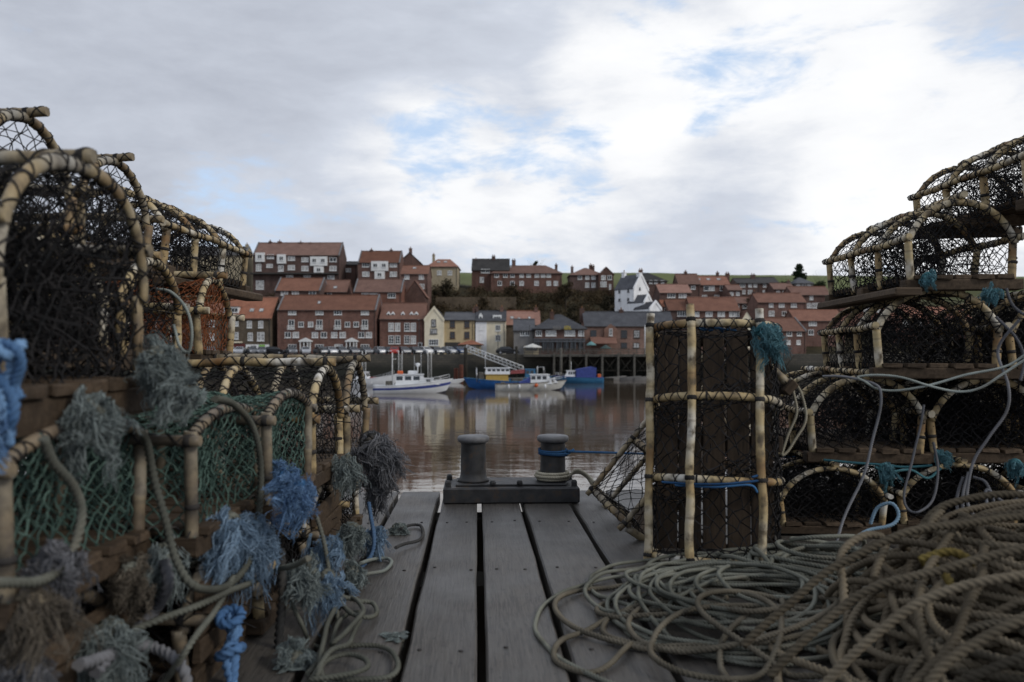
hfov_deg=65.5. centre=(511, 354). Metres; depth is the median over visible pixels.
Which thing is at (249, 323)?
window
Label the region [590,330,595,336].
window
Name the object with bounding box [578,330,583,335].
window
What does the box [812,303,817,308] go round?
window
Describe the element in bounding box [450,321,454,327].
window
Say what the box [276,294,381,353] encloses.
brick terrace
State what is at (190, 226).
lobster pot
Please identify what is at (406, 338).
window
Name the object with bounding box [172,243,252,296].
cream house
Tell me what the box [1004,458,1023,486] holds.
frayed rope
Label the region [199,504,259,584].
frayed rope
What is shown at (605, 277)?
gabled house
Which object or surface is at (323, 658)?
rope coil
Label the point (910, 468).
hanging rope
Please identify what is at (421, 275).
brick house
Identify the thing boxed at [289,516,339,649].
hanging rope
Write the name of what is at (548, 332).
window
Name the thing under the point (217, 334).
stone house
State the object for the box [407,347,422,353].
parked car
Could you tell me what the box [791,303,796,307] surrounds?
window
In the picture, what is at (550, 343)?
window
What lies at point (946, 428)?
lobster pot
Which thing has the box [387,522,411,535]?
frayed rope
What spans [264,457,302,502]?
frayed rope
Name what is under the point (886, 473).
frayed rope
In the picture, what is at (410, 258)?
gabled house
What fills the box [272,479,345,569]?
lobster pot
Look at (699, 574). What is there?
rope pile
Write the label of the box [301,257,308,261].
window
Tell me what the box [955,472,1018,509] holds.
hanging rope
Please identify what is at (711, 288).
window
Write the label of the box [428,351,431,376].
quay ladder
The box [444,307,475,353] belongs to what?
ochre house
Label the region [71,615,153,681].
frayed rope
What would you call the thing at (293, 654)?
frayed rope
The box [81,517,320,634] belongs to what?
lobster pot
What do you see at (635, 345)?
window
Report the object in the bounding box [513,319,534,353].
pub wing
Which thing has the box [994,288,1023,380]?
rope loop
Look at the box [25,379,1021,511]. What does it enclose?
harbour water
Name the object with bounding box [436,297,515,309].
garden wall
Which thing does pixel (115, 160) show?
lobster pot
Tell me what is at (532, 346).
parasol
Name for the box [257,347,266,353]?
parked car
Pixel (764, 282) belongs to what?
dark house
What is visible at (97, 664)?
hanging rope
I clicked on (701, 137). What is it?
sky
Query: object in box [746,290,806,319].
brick house
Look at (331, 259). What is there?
window
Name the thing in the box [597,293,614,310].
tree
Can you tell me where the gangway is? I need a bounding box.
[466,345,523,369]
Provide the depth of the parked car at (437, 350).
156.06 m
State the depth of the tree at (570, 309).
179.85 m
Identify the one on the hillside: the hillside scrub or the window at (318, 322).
the hillside scrub
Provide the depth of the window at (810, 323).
179.98 m
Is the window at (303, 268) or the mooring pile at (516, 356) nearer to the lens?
the mooring pile at (516, 356)
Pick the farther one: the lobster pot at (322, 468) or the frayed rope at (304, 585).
the lobster pot at (322, 468)
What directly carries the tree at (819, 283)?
on the hillside
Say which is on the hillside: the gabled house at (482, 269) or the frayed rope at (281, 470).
the gabled house at (482, 269)
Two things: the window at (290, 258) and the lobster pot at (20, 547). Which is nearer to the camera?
the lobster pot at (20, 547)
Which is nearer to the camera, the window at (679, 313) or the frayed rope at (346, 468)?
the frayed rope at (346, 468)
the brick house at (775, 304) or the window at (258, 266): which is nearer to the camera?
the brick house at (775, 304)
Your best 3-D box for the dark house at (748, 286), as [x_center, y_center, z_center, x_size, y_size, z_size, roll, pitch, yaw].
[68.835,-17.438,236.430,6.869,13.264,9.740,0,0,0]
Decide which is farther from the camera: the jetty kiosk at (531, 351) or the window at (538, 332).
the window at (538, 332)
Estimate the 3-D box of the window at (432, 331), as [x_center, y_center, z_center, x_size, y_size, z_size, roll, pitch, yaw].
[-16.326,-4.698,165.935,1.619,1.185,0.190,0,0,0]
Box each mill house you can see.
[614,270,648,310]
[627,293,651,310]
[633,300,661,310]
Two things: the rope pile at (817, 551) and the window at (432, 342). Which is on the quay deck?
the rope pile at (817, 551)
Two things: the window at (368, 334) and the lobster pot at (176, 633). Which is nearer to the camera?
the lobster pot at (176, 633)
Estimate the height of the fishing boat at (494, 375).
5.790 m
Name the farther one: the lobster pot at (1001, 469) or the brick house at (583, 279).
the brick house at (583, 279)
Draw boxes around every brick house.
[108,300,195,348]
[274,277,336,301]
[324,279,353,294]
[346,261,357,290]
[353,278,406,303]
[358,248,403,278]
[379,302,428,353]
[400,265,431,311]
[566,263,598,292]
[652,284,691,301]
[658,299,665,310]
[663,299,686,349]
[672,270,700,296]
[698,271,729,296]
[722,284,742,296]
[728,293,750,310]
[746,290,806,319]
[765,279,792,292]
[783,286,828,308]
[784,309,844,345]
[837,304,906,325]
[876,306,971,342]
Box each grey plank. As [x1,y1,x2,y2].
[152,275,262,300]
[817,287,921,308]
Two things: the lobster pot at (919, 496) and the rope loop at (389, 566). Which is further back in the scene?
the lobster pot at (919, 496)
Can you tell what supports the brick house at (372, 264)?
on the hillside
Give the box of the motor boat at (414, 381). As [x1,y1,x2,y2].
[371,353,452,393]
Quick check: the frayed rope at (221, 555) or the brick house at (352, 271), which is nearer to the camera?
the frayed rope at (221, 555)
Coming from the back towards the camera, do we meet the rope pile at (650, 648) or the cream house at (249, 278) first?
the cream house at (249, 278)
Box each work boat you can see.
[351,370,395,386]
[509,369,552,379]
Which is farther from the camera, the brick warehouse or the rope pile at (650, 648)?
the brick warehouse
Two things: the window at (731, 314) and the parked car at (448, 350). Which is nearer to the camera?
the parked car at (448, 350)
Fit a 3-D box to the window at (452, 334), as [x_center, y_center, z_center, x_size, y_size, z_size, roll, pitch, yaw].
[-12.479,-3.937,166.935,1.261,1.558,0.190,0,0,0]
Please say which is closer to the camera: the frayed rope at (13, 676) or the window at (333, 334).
the frayed rope at (13, 676)
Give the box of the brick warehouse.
[579,306,672,353]
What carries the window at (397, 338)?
in the brick house at (401, 325)
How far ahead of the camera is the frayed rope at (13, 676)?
1.31 m
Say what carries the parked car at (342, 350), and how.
on the quay road
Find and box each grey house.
[638,268,667,300]
[790,278,814,285]
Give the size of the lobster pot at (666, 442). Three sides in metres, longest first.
1.027 x 0.552 x 0.411 m
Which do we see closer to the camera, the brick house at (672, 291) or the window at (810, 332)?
the window at (810, 332)
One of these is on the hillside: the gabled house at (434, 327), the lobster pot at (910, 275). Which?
the gabled house at (434, 327)
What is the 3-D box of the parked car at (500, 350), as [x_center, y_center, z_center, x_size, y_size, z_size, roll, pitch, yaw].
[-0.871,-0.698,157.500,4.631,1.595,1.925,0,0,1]
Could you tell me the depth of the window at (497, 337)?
166.98 m
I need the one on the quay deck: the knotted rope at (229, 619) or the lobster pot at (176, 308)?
the knotted rope at (229, 619)
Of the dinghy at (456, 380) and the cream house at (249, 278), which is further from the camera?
the cream house at (249, 278)
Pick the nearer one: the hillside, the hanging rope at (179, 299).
the hanging rope at (179, 299)
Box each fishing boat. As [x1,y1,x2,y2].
[463,351,522,388]
[552,366,603,382]
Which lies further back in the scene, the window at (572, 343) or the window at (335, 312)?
the window at (335, 312)
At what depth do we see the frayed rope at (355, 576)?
2.68 m
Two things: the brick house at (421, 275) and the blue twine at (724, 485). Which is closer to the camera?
the blue twine at (724, 485)
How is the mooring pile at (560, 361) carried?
in the harbour water
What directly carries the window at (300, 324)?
in the brick terrace at (311, 322)
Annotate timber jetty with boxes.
[523,349,794,377]
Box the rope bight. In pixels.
[741,490,1023,681]
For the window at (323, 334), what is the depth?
166.98 m
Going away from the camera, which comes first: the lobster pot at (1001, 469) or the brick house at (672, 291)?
the lobster pot at (1001, 469)
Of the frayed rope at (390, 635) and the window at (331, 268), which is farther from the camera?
the window at (331, 268)
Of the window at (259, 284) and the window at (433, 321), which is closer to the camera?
the window at (433, 321)
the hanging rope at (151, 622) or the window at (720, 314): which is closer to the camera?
the hanging rope at (151, 622)
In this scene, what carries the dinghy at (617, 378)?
on the harbour water
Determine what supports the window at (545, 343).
in the pub
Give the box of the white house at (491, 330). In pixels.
[474,304,506,353]
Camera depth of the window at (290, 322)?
166.98 m
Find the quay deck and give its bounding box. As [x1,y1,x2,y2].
[138,490,1023,681]
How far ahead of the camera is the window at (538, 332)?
158.95 m
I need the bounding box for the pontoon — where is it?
[604,378,613,380]
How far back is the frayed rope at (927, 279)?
3.33 m
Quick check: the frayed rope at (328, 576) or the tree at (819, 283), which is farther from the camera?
the tree at (819, 283)
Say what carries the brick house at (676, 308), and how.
on the hillside
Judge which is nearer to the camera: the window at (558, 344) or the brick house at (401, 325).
the window at (558, 344)
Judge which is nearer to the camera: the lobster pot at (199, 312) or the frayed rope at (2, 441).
the frayed rope at (2, 441)
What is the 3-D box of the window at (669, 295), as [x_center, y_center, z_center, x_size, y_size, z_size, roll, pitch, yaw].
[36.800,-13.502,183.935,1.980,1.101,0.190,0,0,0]
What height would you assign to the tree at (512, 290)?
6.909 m
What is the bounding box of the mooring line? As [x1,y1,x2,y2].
[538,447,794,457]
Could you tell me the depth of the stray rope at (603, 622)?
2.17 m
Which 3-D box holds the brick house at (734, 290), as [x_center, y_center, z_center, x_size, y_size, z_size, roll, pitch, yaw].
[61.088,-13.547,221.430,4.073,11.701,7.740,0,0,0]
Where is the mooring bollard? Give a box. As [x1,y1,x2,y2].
[443,434,579,503]
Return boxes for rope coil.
[305,594,400,681]
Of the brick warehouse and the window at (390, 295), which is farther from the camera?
the window at (390, 295)
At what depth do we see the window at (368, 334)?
166.98 m
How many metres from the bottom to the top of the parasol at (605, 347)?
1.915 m
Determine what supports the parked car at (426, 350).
on the quay road
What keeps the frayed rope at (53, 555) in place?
attached to the lobster pot at (20, 547)
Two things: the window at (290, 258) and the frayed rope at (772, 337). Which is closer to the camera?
the frayed rope at (772, 337)
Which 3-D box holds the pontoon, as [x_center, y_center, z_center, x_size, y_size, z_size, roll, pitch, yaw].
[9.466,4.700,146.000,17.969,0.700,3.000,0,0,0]
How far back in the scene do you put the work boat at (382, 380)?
117.06 m
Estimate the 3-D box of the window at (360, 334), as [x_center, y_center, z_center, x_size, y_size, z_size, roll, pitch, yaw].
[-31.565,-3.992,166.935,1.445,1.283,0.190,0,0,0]
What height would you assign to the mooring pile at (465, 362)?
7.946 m
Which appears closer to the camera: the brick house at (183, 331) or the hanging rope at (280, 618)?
the hanging rope at (280, 618)
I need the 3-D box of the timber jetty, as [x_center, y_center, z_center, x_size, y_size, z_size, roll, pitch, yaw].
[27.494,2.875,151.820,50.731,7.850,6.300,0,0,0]
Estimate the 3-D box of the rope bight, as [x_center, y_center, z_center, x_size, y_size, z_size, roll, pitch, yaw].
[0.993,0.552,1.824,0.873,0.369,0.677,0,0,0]
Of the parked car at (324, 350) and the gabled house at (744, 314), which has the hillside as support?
the gabled house at (744, 314)
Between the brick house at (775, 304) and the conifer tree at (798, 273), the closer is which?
the brick house at (775, 304)
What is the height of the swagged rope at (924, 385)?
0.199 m
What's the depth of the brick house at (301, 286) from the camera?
187.28 m
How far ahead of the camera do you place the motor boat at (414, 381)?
97.22 m
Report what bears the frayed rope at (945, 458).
attached to the lobster pot at (919, 496)
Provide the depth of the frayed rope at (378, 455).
3.24 m
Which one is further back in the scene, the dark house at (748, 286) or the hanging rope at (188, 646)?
the dark house at (748, 286)
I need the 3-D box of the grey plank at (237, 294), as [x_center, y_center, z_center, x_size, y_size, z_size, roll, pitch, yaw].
[-1.473,-0.317,3.942,0.102,0.043,1.057,0,0,3]
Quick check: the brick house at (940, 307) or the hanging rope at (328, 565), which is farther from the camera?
the brick house at (940, 307)
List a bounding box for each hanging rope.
[0,435,86,588]
[71,558,192,681]
[130,555,311,630]
[136,395,263,593]
[155,287,193,353]
[159,574,236,681]
[274,548,286,648]
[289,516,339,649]
[360,502,375,569]
[822,375,882,546]
[845,501,900,553]
[903,404,938,513]
[918,547,974,584]
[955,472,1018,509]
[965,319,1020,514]
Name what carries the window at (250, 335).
in the stone house at (257, 327)
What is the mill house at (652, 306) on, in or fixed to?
on the hillside
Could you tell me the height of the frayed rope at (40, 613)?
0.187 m
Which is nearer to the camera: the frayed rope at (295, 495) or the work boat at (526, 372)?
the frayed rope at (295, 495)
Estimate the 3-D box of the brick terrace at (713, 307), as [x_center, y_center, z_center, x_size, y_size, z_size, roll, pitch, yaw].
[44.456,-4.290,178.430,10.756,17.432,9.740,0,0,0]
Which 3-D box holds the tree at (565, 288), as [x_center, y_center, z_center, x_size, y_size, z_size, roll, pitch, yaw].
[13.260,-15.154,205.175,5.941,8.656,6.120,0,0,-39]
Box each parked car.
[234,347,245,353]
[245,347,258,353]
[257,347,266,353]
[265,347,284,353]
[285,347,297,353]
[300,347,310,353]
[313,347,328,353]
[323,347,338,353]
[334,347,348,353]
[345,347,359,353]
[359,347,372,353]
[372,347,386,353]
[381,347,395,353]
[389,347,399,353]
[396,347,410,353]
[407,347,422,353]
[417,347,433,353]
[428,347,444,353]
[439,347,456,353]
[450,347,467,353]
[496,347,518,353]
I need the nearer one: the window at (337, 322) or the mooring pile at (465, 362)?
the mooring pile at (465, 362)
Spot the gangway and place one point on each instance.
(502, 363)
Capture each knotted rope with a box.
[0,337,27,454]
[214,603,246,681]
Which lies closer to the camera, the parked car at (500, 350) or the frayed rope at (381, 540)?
the frayed rope at (381, 540)
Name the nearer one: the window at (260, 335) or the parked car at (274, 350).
the parked car at (274, 350)
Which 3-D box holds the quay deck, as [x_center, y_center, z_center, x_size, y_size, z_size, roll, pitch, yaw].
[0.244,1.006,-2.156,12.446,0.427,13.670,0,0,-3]
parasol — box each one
[523,344,541,354]
[600,345,610,354]
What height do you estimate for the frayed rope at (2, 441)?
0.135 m
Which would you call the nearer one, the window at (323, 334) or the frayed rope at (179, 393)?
the frayed rope at (179, 393)
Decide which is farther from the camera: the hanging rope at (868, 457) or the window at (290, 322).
the window at (290, 322)
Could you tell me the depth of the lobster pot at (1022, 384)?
4.10 m
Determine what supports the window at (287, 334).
in the brick terrace at (311, 322)
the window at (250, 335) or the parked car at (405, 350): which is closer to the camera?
the parked car at (405, 350)
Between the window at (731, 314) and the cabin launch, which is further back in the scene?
the window at (731, 314)
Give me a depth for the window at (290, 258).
213.99 m
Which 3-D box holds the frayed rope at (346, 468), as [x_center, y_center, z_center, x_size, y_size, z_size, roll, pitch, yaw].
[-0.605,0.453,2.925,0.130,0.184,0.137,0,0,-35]
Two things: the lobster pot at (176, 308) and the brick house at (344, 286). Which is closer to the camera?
the lobster pot at (176, 308)
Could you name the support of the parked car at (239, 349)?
on the quay road
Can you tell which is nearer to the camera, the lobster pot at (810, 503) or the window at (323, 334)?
the lobster pot at (810, 503)
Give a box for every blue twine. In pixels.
[661,475,758,492]
[696,327,753,332]
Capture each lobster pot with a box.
[0,106,90,256]
[0,147,154,437]
[0,152,164,274]
[0,419,151,631]
[0,535,264,681]
[0,588,140,681]
[8,223,122,369]
[13,388,317,521]
[13,401,260,557]
[34,251,190,370]
[38,356,354,488]
[47,270,244,365]
[49,183,252,295]
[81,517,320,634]
[130,353,378,456]
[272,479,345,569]
[284,478,362,530]
[585,327,797,540]
[643,303,784,561]
[749,450,893,534]
[774,365,935,463]
[817,291,1011,379]
[822,190,1023,301]
[837,446,1021,532]
[854,379,1023,462]
[907,135,1023,239]
[922,290,1023,378]
[951,463,1023,522]
[962,379,1023,444]
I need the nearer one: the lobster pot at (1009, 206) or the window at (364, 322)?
the lobster pot at (1009, 206)
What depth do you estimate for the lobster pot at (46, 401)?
1.63 m
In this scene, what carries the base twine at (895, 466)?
attached to the lobster pot at (810, 503)
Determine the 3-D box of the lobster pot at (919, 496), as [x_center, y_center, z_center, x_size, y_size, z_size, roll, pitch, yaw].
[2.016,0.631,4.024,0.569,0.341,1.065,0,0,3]
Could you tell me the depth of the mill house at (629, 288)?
181.50 m
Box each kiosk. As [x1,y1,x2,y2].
[458,340,483,353]
[524,346,538,354]
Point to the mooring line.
(565, 452)
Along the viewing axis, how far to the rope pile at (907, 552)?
2.08 m
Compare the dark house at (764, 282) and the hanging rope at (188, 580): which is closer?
the hanging rope at (188, 580)
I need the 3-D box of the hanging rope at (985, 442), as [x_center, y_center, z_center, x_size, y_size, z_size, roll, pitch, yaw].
[1.876,0.252,3.138,0.352,0.789,0.098,0,0,-36]
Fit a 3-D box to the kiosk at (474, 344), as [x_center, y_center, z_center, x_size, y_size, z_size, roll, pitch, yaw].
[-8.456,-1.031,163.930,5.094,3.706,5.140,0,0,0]
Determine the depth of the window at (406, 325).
166.94 m
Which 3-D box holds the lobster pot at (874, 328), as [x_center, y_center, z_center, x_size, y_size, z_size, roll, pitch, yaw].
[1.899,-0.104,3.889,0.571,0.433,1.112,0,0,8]
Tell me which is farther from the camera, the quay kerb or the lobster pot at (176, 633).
the quay kerb
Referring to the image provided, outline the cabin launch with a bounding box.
[495,366,565,390]
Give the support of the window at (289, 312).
in the brick terrace at (311, 322)
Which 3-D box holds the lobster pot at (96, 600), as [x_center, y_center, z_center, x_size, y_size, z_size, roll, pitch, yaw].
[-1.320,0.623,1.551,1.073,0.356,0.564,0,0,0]
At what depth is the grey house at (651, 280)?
222.00 m
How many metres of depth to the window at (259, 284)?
213.99 m
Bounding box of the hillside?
[77,273,1023,353]
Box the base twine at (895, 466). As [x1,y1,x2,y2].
[823,459,941,478]
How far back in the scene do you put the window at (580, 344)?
158.98 m
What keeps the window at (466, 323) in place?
in the ochre house at (459, 327)
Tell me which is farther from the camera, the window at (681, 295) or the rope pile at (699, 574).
the window at (681, 295)
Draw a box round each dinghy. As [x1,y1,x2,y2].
[438,378,464,382]
[605,376,625,379]
[619,376,640,379]
[634,376,646,379]
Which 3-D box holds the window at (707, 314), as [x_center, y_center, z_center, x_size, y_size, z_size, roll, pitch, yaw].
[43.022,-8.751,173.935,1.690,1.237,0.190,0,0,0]
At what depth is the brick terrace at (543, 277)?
228.00 m
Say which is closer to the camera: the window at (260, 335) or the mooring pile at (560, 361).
the mooring pile at (560, 361)
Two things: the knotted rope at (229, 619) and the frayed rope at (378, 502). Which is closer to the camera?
the knotted rope at (229, 619)
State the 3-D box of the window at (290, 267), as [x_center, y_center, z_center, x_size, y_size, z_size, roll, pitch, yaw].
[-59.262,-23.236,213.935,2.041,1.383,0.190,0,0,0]
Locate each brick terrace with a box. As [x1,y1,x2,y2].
[249,240,346,296]
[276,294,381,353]
[490,259,562,292]
[685,296,739,351]
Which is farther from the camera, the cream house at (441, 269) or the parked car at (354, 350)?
the cream house at (441, 269)
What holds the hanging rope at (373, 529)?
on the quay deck
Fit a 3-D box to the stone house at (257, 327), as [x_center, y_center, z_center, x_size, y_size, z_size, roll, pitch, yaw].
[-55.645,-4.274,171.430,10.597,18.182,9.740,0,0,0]
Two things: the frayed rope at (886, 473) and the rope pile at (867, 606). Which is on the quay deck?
the rope pile at (867, 606)
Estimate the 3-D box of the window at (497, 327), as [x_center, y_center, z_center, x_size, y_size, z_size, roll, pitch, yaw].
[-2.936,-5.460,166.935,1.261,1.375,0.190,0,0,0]
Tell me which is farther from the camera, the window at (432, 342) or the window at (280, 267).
the window at (280, 267)
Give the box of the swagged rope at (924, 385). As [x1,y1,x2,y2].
[856,354,1023,392]
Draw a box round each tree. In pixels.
[432,278,453,296]
[463,293,504,309]
[502,282,519,302]
[553,281,575,308]
[553,302,585,324]
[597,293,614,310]
[791,264,806,279]
[813,275,825,285]
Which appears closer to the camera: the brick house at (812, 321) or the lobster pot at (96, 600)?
the lobster pot at (96, 600)
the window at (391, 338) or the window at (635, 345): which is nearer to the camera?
the window at (391, 338)
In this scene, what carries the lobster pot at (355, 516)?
on the quay deck
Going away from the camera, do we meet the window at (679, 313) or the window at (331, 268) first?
the window at (679, 313)
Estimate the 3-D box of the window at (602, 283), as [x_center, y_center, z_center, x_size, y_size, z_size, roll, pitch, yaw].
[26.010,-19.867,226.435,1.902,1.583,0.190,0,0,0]
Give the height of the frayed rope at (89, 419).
0.210 m
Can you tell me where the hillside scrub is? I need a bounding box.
[149,278,991,347]
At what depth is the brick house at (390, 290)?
188.25 m
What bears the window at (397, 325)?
in the brick house at (401, 325)
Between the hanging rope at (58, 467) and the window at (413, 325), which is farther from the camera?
the window at (413, 325)
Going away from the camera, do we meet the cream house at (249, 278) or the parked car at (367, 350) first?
the parked car at (367, 350)
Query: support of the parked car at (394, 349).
on the quay road
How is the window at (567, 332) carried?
in the pub
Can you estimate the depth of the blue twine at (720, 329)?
3.11 m
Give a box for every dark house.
[730,273,759,296]
[755,277,778,292]
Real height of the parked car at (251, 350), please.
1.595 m
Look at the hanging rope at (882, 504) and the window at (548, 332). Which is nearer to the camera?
the hanging rope at (882, 504)
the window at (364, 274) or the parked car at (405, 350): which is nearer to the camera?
the parked car at (405, 350)
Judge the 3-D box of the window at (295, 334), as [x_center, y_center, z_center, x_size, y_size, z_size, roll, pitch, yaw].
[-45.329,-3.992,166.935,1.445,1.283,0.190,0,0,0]
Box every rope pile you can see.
[532,551,921,681]
[552,582,1013,681]
[710,534,939,604]
[761,543,1023,681]
[814,498,1023,681]
[828,608,1023,681]
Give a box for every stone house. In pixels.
[189,302,224,350]
[224,297,279,353]
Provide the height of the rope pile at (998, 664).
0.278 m
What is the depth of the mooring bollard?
4.30 m
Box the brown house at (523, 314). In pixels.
[506,305,539,353]
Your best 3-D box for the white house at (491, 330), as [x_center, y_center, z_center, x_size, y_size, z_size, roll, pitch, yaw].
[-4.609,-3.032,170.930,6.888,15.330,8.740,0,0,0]
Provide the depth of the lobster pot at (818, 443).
3.73 m
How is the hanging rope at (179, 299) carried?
hanging from the lobster pot at (176, 308)
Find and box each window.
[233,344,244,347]
[247,321,251,327]
[248,333,252,340]
[256,264,260,270]
[256,281,263,289]
[257,332,263,340]
[258,321,262,327]
[278,265,283,271]
[285,332,290,337]
[287,256,294,260]
[288,265,294,269]
[288,311,295,314]
[288,320,294,328]
[293,332,298,337]
[298,322,303,326]
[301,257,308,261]
[301,266,308,270]
[312,332,317,337]
[315,311,322,314]
[316,320,321,328]
[321,332,326,337]
[329,257,336,261]
[329,266,336,270]
[331,332,336,337]
[334,311,341,314]
[334,320,340,328]
[340,332,345,337]
[358,332,364,337]
[361,311,368,314]
[361,320,367,328]
[362,272,369,276]
[366,332,371,337]
[388,293,395,297]
[388,323,393,331]
[389,336,393,343]
[390,272,396,276]
[394,323,400,331]
[395,336,399,343]
[404,323,409,331]
[404,336,409,343]
[410,323,415,331]
[411,336,415,343]
[428,339,438,345]
[430,329,436,333]
[431,319,435,326]
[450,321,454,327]
[450,332,454,338]
[464,321,469,327]
[464,332,469,338]
[495,325,500,330]
[495,335,500,340]
[536,330,541,335]
[541,342,546,349]
[546,330,555,335]
[549,342,553,349]
[556,342,560,349]
[563,342,568,349]
[565,330,574,335]
[571,342,574,349]
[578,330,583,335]
[578,342,583,349]
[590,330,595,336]
[600,281,606,286]
[621,330,626,337]
[621,343,626,347]
[633,343,638,347]
[634,330,639,337]
[667,293,674,297]
[677,311,686,316]
[679,293,686,297]
[705,312,712,316]
[709,286,714,290]
[717,312,724,316]
[729,312,739,316]
[778,303,784,307]
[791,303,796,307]
[808,330,813,334]
[809,322,816,325]
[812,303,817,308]
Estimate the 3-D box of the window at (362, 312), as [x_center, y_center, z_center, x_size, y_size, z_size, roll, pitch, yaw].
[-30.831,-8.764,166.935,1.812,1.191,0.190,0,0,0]
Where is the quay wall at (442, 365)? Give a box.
[28,355,991,378]
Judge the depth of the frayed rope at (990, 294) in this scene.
3.28 m
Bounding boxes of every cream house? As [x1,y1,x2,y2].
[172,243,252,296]
[429,253,460,289]
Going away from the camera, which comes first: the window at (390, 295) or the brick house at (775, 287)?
the window at (390, 295)
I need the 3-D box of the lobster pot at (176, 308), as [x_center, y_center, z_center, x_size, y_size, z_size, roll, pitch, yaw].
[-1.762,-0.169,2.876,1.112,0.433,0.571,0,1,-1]
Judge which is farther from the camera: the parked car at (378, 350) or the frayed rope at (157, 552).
the parked car at (378, 350)
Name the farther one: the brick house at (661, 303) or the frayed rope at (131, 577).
the brick house at (661, 303)
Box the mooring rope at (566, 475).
[534,468,598,487]
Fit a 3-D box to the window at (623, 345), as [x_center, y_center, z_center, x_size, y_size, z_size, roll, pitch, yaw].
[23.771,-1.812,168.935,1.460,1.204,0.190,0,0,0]
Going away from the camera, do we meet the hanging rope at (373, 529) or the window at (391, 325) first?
the hanging rope at (373, 529)
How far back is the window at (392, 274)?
213.99 m
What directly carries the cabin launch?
on the harbour water
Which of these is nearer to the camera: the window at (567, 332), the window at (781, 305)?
the window at (567, 332)
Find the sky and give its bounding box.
[0,0,1023,276]
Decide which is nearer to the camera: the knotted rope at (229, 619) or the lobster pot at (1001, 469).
the knotted rope at (229, 619)
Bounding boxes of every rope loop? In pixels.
[359,556,392,575]
[394,523,424,548]
[780,377,807,456]
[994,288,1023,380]
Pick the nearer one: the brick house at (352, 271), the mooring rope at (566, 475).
the mooring rope at (566, 475)
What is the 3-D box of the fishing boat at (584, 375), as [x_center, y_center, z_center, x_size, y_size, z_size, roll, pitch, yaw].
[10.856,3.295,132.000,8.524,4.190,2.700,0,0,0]
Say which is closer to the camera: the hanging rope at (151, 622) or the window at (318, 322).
the hanging rope at (151, 622)
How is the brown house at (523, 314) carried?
on the hillside
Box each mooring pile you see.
[454,368,457,378]
[459,365,462,381]
[464,348,466,381]
[515,346,517,376]
[560,348,561,375]
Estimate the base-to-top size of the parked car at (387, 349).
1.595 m
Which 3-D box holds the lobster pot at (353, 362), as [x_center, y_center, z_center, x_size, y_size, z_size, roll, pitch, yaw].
[-1.132,0.231,3.470,1.029,0.473,0.568,0,0,-2]
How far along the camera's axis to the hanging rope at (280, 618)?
2.16 m
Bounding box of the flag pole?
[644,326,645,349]
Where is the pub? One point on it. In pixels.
(556, 331)
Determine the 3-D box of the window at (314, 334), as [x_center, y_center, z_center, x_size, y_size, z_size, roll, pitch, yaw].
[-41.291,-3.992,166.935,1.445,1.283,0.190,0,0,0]
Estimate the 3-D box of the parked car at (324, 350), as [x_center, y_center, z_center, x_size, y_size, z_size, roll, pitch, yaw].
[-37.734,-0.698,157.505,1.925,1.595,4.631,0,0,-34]
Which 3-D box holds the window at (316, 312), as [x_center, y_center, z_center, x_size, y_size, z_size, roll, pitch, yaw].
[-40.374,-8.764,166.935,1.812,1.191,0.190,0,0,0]
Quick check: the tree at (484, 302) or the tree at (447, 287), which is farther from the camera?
the tree at (447, 287)
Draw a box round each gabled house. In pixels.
[403,247,422,264]
[405,280,429,303]
[424,306,443,353]
[471,255,509,290]
[597,267,614,295]
[740,310,751,348]
[754,317,807,353]
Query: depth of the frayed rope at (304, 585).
2.16 m
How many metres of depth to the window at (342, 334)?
166.94 m
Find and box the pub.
[532,309,587,353]
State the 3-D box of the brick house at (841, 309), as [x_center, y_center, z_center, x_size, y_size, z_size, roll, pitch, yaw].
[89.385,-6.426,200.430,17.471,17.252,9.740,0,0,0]
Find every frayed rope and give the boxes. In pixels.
[0,402,19,474]
[0,584,103,681]
[0,636,62,681]
[16,537,102,625]
[54,384,143,492]
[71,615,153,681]
[102,551,155,623]
[123,330,200,429]
[128,534,197,619]
[144,351,206,435]
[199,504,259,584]
[227,510,283,613]
[261,472,320,545]
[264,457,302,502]
[271,635,317,673]
[276,549,334,626]
[300,533,347,574]
[303,563,359,638]
[331,452,368,499]
[335,521,371,560]
[337,557,371,594]
[350,429,415,506]
[359,525,394,561]
[362,474,400,522]
[378,630,408,649]
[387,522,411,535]
[749,322,792,377]
[878,461,902,492]
[918,268,936,292]
[934,448,953,471]
[978,281,1004,307]
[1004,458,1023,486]
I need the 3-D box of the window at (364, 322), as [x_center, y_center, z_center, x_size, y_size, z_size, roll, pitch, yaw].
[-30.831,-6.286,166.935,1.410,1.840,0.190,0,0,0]
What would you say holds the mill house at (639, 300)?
on the hillside
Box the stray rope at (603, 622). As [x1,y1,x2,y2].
[551,600,793,675]
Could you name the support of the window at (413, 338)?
in the brick house at (401, 325)
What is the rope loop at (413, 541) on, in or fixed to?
on the quay deck
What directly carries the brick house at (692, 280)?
on the hillside
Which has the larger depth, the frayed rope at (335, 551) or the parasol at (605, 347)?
the parasol at (605, 347)

